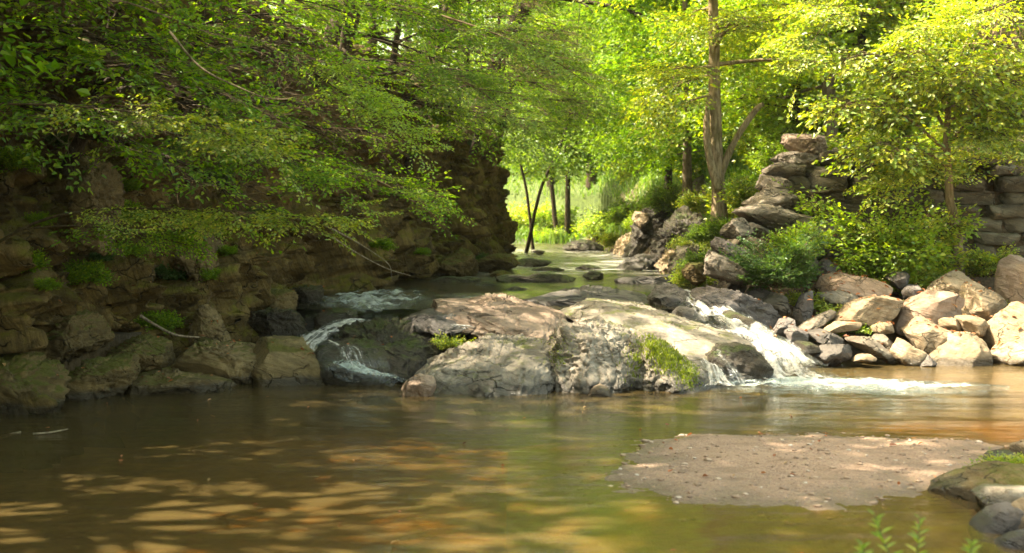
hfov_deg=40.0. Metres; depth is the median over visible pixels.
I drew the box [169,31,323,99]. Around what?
overhanging branch
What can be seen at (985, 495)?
boulder
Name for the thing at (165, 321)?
fern
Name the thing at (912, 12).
slope tree
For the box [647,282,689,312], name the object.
rock
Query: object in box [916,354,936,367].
boulder
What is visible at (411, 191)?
fern
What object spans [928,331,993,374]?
boulder
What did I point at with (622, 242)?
rock
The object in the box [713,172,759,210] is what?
bush
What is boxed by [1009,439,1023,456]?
boulder
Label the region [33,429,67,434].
stick
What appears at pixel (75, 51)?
fern
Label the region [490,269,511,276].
rock
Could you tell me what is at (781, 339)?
slab
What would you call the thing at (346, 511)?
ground
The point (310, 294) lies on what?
boulder
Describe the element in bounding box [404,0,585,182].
cliff tree
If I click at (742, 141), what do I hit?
bush
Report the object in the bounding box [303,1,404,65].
wood tree
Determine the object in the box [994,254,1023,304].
boulder
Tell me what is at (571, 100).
cliff tree
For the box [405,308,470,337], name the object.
rock slab
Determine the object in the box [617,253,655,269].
rock
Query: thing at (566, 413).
pool water
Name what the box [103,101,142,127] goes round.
fern
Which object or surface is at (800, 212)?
slab
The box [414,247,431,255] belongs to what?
fern
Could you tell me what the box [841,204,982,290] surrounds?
shrub
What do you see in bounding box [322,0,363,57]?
shade tree
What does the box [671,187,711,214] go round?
bush
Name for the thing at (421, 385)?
stone
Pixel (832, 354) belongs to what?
boulder
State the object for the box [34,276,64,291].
fern
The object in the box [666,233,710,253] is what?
bush
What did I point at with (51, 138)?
fern
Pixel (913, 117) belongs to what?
bush
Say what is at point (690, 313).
rock
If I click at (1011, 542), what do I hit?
boulder
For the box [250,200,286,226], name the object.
fern
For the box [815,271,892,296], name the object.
boulder
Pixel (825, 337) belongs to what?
boulder
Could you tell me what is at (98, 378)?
boulder
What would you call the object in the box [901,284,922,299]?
boulder
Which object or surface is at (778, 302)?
boulder
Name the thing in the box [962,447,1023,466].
grass tuft
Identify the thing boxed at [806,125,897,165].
bush
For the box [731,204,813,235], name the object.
slab
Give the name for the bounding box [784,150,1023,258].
stone wall
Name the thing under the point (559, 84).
glade tree
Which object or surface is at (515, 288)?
rock
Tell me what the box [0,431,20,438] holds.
stick
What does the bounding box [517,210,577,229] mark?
bush
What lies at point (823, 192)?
slab
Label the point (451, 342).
weed
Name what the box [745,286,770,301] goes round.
boulder
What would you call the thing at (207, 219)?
overhanging branch
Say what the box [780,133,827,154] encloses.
slab
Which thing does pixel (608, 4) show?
shade tree
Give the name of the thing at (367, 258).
overhanging branch
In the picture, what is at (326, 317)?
rock
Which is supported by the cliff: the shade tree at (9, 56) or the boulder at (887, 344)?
the shade tree at (9, 56)
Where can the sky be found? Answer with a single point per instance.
(430, 1)
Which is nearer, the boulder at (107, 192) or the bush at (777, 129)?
the boulder at (107, 192)
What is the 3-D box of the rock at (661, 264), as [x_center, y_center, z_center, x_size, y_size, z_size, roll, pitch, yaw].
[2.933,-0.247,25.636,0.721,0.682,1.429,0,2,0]
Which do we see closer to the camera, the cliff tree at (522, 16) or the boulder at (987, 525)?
the boulder at (987, 525)
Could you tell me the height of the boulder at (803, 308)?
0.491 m
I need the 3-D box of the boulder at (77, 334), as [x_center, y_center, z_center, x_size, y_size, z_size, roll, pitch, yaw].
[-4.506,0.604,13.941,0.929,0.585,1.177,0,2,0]
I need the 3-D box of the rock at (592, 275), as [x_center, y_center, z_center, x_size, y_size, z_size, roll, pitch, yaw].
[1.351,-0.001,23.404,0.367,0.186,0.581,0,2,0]
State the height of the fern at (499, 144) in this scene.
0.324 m
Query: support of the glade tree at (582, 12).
on the ground at (346, 511)
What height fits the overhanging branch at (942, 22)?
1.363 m
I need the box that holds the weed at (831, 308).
[816,302,842,324]
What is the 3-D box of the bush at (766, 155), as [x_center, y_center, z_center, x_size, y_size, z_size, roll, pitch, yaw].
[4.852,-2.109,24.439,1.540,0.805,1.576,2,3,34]
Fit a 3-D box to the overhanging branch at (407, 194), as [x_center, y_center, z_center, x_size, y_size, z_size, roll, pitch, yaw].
[-1.511,-0.996,16.712,2.215,1.099,1.867,0,2,0]
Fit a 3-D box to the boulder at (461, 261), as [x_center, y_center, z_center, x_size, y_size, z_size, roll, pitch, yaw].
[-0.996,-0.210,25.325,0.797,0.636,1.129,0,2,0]
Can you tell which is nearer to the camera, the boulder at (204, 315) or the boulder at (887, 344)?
the boulder at (204, 315)
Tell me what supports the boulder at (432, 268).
on the cliff
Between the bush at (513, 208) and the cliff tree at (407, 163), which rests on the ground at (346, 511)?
the bush at (513, 208)
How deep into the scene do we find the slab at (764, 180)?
20.07 m
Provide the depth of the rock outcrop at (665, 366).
14.15 m
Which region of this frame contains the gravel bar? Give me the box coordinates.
[506,432,1010,552]
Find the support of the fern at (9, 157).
on the cliff
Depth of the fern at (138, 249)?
15.19 m
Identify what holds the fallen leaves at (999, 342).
on the ground at (346, 511)
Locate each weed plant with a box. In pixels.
[854,539,873,552]
[867,509,902,552]
[906,514,929,552]
[961,538,981,552]
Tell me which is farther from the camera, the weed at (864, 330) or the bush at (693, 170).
the bush at (693, 170)
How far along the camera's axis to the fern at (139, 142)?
15.06 m
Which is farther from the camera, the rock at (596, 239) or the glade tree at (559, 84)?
the glade tree at (559, 84)
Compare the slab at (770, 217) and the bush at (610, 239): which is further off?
the bush at (610, 239)
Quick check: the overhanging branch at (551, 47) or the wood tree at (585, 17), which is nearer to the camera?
the overhanging branch at (551, 47)
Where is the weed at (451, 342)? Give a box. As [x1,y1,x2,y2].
[430,329,476,349]
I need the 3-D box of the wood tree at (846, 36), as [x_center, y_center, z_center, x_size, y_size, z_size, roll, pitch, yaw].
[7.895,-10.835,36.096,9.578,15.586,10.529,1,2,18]
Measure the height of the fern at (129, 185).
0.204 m
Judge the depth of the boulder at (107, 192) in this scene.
13.69 m
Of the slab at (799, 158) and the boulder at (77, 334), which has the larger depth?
the slab at (799, 158)
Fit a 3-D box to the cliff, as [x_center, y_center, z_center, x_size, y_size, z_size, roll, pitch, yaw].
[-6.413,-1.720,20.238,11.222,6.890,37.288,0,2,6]
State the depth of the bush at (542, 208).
51.06 m
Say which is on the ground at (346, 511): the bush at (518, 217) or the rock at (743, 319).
the bush at (518, 217)
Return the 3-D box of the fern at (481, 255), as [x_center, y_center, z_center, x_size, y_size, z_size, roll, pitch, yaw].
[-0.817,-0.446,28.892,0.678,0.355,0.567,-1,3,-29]
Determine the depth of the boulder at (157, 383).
13.95 m
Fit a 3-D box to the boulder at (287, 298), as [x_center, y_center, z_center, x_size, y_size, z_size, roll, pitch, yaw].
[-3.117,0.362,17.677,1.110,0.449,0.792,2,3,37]
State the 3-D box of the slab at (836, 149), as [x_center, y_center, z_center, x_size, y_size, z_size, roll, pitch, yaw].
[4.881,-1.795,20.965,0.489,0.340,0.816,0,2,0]
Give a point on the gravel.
(785, 521)
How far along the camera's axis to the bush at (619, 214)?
37.69 m
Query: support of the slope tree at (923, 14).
on the ground at (346, 511)
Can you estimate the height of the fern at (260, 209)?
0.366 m
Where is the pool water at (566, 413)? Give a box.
[0,360,1023,552]
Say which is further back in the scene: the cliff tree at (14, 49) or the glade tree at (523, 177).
the glade tree at (523, 177)
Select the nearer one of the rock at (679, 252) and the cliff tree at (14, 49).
the cliff tree at (14, 49)
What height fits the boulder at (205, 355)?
0.666 m
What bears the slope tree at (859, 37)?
on the ground at (346, 511)
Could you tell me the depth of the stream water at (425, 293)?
21.11 m
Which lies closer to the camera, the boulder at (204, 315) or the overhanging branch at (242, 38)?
the overhanging branch at (242, 38)
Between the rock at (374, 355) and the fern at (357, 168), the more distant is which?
the fern at (357, 168)
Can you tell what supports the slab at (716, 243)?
on the slab at (717, 266)
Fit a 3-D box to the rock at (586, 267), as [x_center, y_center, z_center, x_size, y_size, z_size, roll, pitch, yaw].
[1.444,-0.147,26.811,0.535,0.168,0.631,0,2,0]
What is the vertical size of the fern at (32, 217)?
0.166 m
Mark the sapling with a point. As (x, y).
(950, 90)
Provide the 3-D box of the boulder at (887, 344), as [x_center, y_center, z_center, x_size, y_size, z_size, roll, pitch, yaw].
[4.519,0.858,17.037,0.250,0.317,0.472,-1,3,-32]
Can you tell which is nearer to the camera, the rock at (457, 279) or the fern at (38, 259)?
the fern at (38, 259)
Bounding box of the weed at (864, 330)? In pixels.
[828,322,873,336]
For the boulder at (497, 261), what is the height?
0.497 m
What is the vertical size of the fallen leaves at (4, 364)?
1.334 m
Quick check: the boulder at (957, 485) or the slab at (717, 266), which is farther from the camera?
the slab at (717, 266)
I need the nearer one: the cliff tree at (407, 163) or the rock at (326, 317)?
the rock at (326, 317)
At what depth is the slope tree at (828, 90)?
25.78 m
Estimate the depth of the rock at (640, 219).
32.73 m
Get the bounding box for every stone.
[401,373,436,401]
[587,384,610,400]
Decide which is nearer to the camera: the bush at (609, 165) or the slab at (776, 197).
the slab at (776, 197)
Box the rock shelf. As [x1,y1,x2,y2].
[524,284,648,309]
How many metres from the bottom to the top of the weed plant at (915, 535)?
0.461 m
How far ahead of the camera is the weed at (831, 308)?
17.77 m
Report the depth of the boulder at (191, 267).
15.83 m
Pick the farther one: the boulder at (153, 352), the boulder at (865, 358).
the boulder at (865, 358)
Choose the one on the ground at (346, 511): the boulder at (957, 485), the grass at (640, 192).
the grass at (640, 192)
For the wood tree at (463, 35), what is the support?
on the ground at (346, 511)
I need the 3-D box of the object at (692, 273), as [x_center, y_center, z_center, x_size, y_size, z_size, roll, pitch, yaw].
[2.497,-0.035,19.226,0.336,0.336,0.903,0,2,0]
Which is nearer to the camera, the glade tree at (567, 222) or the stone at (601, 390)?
the stone at (601, 390)
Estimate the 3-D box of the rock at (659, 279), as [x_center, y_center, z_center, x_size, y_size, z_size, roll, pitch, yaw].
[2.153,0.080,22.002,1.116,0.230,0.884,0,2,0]
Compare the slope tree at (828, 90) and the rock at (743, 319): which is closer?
the rock at (743, 319)
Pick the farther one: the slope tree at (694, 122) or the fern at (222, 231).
the slope tree at (694, 122)
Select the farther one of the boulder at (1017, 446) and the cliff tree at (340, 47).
the cliff tree at (340, 47)
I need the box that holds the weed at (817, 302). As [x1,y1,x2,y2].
[784,289,827,309]
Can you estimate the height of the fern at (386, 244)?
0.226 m
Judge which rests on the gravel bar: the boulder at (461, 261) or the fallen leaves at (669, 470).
the fallen leaves at (669, 470)
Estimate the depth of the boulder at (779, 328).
16.93 m
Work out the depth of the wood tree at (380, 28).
62.37 m
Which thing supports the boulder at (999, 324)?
on the boulder at (1010, 353)
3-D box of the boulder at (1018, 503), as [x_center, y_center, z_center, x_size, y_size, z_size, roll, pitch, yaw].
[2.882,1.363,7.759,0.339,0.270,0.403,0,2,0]
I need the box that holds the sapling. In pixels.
[778,0,1023,272]
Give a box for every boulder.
[0,351,71,429]
[35,308,114,363]
[55,352,140,418]
[66,155,125,255]
[106,334,175,371]
[121,366,235,407]
[170,337,256,398]
[172,224,224,301]
[187,304,230,344]
[247,307,311,343]
[264,288,297,309]
[289,285,324,309]
[387,257,398,284]
[417,256,439,276]
[437,247,478,275]
[477,253,520,271]
[726,284,745,293]
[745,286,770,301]
[763,291,790,314]
[772,317,795,336]
[783,325,808,344]
[789,340,820,357]
[793,290,813,324]
[798,309,836,331]
[807,328,843,344]
[808,344,851,365]
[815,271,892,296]
[815,290,858,309]
[824,321,861,332]
[831,295,903,327]
[845,336,894,363]
[851,353,876,363]
[870,321,893,334]
[871,334,892,350]
[885,271,909,288]
[890,337,926,368]
[892,290,964,335]
[900,316,951,353]
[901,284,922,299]
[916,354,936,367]
[926,270,972,293]
[927,460,1023,512]
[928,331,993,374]
[937,317,961,331]
[954,315,988,336]
[958,281,1007,320]
[967,502,1023,552]
[971,484,1023,509]
[981,301,1023,347]
[983,449,1017,460]
[991,335,1023,376]
[993,529,1023,552]
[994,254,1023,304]
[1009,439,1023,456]
[1011,497,1023,528]
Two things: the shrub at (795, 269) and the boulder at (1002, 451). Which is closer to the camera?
the boulder at (1002, 451)
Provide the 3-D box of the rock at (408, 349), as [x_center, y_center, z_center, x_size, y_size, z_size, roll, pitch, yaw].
[-1.431,0.934,15.681,1.263,0.918,2.120,0,2,0]
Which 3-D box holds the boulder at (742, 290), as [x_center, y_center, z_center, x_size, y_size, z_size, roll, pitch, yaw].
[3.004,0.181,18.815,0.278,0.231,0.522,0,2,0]
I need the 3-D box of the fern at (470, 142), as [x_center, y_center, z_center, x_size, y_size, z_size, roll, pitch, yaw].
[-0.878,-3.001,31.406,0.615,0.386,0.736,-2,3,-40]
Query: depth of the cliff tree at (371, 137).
17.35 m
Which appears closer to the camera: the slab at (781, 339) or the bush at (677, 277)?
the slab at (781, 339)
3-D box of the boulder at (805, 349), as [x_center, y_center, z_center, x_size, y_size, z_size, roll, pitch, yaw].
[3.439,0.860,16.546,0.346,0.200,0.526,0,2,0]
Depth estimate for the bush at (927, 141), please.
22.14 m
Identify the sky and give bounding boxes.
[271,1,844,95]
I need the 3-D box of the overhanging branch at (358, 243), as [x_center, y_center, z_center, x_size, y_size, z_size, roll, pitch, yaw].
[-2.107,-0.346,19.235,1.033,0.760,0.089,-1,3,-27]
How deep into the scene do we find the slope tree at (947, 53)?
25.51 m
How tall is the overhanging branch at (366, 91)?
1.224 m
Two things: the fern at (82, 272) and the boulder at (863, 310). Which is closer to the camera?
the fern at (82, 272)
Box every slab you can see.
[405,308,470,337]
[432,292,573,340]
[559,298,774,391]
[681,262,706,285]
[689,286,782,328]
[703,250,749,286]
[710,237,751,262]
[719,217,754,239]
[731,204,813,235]
[741,185,798,209]
[748,222,777,237]
[755,174,793,190]
[761,162,799,177]
[768,328,789,346]
[770,151,818,168]
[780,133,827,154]
[792,200,817,216]
[800,188,838,196]
[805,165,849,177]
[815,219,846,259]
[816,258,840,276]
[828,146,848,166]
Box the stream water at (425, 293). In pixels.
[296,244,745,308]
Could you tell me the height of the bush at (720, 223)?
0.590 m
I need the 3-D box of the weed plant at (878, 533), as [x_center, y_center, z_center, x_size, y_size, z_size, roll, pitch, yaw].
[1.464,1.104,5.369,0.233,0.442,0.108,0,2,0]
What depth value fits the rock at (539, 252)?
35.80 m
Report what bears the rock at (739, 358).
in the pool water at (566, 413)
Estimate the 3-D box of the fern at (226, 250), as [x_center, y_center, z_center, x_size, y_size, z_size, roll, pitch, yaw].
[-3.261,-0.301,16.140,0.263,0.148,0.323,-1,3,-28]
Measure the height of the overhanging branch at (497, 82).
1.829 m
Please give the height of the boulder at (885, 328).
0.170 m
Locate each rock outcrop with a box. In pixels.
[393,333,558,422]
[546,315,641,422]
[627,328,715,415]
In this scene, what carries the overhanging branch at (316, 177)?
attached to the cliff tree at (65, 29)
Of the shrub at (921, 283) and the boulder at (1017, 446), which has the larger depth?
the shrub at (921, 283)
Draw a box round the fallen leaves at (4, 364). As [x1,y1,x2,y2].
[2,252,401,381]
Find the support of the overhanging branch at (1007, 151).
attached to the sapling
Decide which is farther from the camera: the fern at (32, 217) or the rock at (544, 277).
the rock at (544, 277)
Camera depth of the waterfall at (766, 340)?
14.71 m
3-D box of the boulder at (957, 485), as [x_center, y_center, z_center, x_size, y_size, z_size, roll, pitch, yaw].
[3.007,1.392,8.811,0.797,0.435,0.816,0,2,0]
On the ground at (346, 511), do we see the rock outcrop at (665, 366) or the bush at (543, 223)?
the bush at (543, 223)
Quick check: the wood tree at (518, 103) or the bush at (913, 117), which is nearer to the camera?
the bush at (913, 117)
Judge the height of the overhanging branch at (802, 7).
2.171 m
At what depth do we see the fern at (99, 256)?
14.54 m
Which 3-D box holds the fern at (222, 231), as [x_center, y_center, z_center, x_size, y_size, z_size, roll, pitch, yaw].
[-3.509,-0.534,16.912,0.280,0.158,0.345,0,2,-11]
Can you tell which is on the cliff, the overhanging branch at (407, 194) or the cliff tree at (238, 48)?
the cliff tree at (238, 48)
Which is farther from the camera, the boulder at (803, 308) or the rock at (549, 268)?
the rock at (549, 268)
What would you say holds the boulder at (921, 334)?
in the pool water at (566, 413)
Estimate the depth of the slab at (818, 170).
20.52 m
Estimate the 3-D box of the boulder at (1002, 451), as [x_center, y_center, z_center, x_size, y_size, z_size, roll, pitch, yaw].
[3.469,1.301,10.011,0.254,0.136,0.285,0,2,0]
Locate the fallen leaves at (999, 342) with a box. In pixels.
[756,229,1022,409]
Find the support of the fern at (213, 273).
on the cliff
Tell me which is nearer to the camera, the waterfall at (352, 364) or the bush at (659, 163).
the waterfall at (352, 364)
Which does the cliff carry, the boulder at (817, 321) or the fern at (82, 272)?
the fern at (82, 272)
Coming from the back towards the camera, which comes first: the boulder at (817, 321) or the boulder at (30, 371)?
the boulder at (817, 321)
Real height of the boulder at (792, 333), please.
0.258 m
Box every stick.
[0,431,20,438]
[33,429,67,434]
[140,314,198,337]
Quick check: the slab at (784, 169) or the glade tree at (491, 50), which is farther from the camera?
the glade tree at (491, 50)
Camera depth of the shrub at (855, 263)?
19.01 m
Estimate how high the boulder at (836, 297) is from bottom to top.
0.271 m
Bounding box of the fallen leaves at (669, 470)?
[662,432,935,483]
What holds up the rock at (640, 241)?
on the ground at (346, 511)
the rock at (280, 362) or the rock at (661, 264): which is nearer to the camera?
the rock at (280, 362)
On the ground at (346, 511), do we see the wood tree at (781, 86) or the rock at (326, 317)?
the wood tree at (781, 86)
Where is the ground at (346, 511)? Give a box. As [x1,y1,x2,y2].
[0,85,1023,552]
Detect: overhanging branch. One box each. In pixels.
[0,93,319,208]
[0,198,402,255]
[23,223,217,264]
[94,118,387,222]
[113,0,309,73]
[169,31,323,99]
[262,43,453,178]
[310,149,476,239]
[322,224,391,276]
[333,237,410,275]
[379,47,584,166]
[440,14,621,114]
[746,0,882,121]
[832,154,997,219]
[847,0,1023,74]
[946,124,1023,175]
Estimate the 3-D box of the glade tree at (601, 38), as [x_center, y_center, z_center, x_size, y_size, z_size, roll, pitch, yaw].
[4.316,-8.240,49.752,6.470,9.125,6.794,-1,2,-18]
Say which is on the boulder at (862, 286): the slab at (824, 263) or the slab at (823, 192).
the slab at (824, 263)
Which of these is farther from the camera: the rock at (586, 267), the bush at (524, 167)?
the bush at (524, 167)
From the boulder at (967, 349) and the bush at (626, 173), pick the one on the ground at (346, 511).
the bush at (626, 173)
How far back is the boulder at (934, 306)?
17.65 m
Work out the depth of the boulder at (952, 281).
18.41 m
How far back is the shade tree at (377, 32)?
36.30 m
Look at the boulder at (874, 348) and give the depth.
16.67 m
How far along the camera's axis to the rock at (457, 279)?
22.48 m
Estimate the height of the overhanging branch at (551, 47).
1.333 m
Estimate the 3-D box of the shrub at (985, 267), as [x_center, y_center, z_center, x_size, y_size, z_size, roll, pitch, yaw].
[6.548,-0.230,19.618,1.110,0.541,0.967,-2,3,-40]
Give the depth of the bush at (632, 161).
48.12 m
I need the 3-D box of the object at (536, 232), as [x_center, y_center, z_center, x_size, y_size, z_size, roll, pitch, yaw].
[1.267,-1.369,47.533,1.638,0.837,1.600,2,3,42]
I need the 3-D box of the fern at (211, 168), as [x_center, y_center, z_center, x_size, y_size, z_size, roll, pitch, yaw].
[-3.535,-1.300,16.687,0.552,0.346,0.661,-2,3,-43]
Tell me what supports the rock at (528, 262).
in the stream water at (425, 293)
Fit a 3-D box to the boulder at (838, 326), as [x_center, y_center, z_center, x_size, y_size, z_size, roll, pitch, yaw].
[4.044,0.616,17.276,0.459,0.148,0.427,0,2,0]
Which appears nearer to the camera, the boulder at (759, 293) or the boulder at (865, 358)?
the boulder at (865, 358)
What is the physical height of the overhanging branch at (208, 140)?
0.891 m
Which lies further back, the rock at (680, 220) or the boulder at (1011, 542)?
the rock at (680, 220)
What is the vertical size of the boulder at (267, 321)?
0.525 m
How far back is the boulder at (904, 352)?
16.55 m
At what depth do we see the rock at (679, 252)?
23.06 m
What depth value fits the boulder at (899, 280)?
18.66 m
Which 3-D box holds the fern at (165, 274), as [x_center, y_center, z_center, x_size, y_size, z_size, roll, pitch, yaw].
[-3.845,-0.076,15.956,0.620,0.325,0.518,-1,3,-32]
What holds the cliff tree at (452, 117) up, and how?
on the cliff
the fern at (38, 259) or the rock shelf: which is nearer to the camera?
the fern at (38, 259)
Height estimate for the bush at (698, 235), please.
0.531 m
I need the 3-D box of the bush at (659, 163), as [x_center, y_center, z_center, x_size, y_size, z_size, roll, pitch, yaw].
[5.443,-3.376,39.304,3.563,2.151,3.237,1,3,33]
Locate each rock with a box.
[251,335,351,399]
[313,307,357,335]
[313,337,395,397]
[330,315,440,403]
[430,276,480,281]
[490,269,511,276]
[495,272,575,282]
[506,286,527,289]
[518,258,551,266]
[531,266,564,270]
[532,249,544,254]
[563,238,603,250]
[576,264,601,269]
[583,271,603,279]
[587,232,601,241]
[613,232,631,254]
[614,274,674,283]
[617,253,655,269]
[622,192,681,257]
[631,211,649,228]
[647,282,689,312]
[649,205,708,270]
[654,248,673,273]
[667,239,702,273]
[672,306,705,323]
[705,342,773,401]
[718,310,782,358]
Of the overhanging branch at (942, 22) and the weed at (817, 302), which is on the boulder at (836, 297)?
the weed at (817, 302)
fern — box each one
[0,145,42,173]
[0,248,52,277]
[22,211,58,226]
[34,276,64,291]
[41,127,72,146]
[57,151,99,176]
[62,258,119,286]
[65,44,102,65]
[85,250,116,261]
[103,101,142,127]
[111,138,156,158]
[120,199,150,220]
[120,241,149,257]
[122,177,142,191]
[132,309,185,334]
[154,261,188,281]
[198,267,222,282]
[199,163,235,176]
[202,46,240,62]
[202,166,235,186]
[213,229,229,236]
[217,244,238,256]
[243,201,275,223]
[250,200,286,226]
[331,67,366,83]
[343,163,364,175]
[368,236,398,250]
[393,183,431,200]
[401,148,422,157]
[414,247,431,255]
[467,138,483,147]
[475,251,488,259]
[492,137,506,147]
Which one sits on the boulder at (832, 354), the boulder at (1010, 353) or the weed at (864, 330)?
the weed at (864, 330)
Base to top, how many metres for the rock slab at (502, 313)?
0.661 m
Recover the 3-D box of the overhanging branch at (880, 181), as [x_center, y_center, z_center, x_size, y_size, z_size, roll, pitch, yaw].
[5.391,-1.176,18.760,1.851,0.875,1.672,2,3,43]
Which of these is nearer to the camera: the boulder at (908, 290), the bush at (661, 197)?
the boulder at (908, 290)
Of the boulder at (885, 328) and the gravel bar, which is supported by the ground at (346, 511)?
the gravel bar
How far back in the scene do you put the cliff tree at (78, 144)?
13.74 m
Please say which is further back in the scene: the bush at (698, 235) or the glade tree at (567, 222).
the glade tree at (567, 222)
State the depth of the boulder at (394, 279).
21.43 m
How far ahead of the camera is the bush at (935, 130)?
22.27 m
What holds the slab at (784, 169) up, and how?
on the slab at (764, 180)
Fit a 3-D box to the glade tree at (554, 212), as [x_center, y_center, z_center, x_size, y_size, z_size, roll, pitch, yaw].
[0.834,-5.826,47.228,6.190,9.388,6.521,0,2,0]
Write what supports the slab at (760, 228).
on the ground at (346, 511)
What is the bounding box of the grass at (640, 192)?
[505,111,951,243]
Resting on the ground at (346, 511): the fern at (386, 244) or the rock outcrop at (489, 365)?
the rock outcrop at (489, 365)
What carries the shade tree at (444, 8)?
on the cliff
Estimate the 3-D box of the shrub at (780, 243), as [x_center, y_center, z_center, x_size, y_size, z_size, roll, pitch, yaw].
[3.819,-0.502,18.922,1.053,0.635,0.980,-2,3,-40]
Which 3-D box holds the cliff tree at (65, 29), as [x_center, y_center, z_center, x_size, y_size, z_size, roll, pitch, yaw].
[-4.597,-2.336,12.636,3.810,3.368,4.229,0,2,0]
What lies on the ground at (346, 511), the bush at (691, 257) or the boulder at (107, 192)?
the bush at (691, 257)
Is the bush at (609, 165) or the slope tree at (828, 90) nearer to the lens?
the slope tree at (828, 90)
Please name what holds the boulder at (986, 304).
on the ground at (346, 511)
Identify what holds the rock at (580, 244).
on the stream water at (425, 293)
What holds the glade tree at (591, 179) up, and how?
on the ground at (346, 511)
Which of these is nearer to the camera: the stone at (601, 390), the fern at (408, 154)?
the stone at (601, 390)
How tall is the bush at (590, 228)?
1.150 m
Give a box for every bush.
[506,201,522,212]
[507,199,552,230]
[508,197,551,219]
[509,204,589,235]
[511,147,565,173]
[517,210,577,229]
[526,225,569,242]
[570,205,610,239]
[590,193,647,230]
[597,147,661,171]
[598,228,625,250]
[612,159,652,184]
[619,156,642,166]
[621,209,639,231]
[634,176,698,215]
[643,132,726,179]
[665,262,717,287]
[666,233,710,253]
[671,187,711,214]
[672,148,740,182]
[674,247,711,268]
[678,217,729,246]
[698,184,738,221]
[703,212,741,240]
[705,164,760,204]
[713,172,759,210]
[723,119,786,171]
[743,132,808,173]
[748,99,870,154]
[804,87,913,139]
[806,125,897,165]
[834,122,942,149]
[858,98,969,137]
[920,109,1018,146]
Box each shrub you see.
[718,220,829,291]
[760,216,839,255]
[772,177,985,281]
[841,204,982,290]
[858,261,943,296]
[865,136,985,188]
[950,241,1021,277]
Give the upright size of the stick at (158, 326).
0.229 m
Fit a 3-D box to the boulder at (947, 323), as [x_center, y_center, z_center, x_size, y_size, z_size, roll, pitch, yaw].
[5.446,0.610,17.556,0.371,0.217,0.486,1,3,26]
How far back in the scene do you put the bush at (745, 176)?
25.63 m
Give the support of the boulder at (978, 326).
on the boulder at (999, 324)
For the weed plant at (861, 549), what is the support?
on the ground at (346, 511)
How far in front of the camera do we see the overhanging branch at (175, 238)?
11.73 m
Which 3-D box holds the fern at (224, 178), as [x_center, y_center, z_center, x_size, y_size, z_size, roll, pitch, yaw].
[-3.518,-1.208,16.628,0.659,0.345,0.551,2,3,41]
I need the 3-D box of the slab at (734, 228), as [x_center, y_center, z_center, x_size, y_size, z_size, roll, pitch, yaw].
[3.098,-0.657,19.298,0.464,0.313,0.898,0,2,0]
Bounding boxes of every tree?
[0,0,102,85]
[0,0,239,203]
[0,0,401,253]
[0,15,103,96]
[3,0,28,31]
[82,0,415,231]
[130,0,460,193]
[256,0,495,120]
[259,0,535,127]
[303,0,545,144]
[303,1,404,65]
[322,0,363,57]
[359,0,486,66]
[365,0,551,174]
[383,3,513,165]
[388,3,484,105]
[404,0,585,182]
[410,0,462,92]
[410,0,689,110]
[434,0,631,155]
[441,0,629,147]
[452,0,619,249]
[456,6,576,134]
[457,1,582,174]
[469,0,615,233]
[479,1,647,236]
[485,4,613,186]
[500,0,662,251]
[535,1,680,187]
[551,0,707,168]
[552,1,755,191]
[555,4,642,91]
[556,0,812,202]
[568,0,867,223]
[581,1,688,149]
[582,0,903,121]
[627,0,904,150]
[644,0,876,156]
[663,0,985,166]
[672,0,907,84]
[722,0,936,103]
[742,7,871,108]
[853,0,1023,88]
[855,0,1023,126]
[868,0,1023,112]
[964,0,1023,97]
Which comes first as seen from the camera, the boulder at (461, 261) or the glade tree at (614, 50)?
the boulder at (461, 261)
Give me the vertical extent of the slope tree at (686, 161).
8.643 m
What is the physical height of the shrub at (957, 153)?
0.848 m
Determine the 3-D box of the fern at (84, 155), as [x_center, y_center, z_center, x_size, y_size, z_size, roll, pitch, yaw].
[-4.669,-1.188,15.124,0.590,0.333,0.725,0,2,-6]
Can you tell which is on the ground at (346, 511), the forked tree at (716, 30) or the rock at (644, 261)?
the forked tree at (716, 30)
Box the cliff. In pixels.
[0,0,517,472]
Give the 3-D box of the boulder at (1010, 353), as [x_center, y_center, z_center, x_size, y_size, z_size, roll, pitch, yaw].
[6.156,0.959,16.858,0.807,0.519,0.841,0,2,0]
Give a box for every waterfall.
[304,289,471,375]
[684,289,963,390]
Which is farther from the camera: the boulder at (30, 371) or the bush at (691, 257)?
the bush at (691, 257)
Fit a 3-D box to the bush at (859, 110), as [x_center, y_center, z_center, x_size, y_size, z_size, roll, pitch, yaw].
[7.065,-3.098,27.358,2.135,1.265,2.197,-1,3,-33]
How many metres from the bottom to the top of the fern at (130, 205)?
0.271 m
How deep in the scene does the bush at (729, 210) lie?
25.23 m
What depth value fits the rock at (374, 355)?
14.71 m
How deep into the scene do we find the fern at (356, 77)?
19.93 m
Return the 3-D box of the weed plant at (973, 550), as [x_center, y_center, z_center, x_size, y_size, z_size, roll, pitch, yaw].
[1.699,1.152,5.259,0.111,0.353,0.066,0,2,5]
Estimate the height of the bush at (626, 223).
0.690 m
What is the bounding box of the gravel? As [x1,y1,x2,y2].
[563,432,1008,526]
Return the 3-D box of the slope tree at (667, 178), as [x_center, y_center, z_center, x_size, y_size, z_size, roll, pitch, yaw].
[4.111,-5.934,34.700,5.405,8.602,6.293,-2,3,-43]
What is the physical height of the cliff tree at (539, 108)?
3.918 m
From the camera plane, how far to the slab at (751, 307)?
17.66 m
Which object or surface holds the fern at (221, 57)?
on the cliff
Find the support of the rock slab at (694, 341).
on the ground at (346, 511)
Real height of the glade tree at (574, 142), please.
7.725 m
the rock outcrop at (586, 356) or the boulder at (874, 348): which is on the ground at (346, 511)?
the rock outcrop at (586, 356)
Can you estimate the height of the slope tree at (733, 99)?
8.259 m

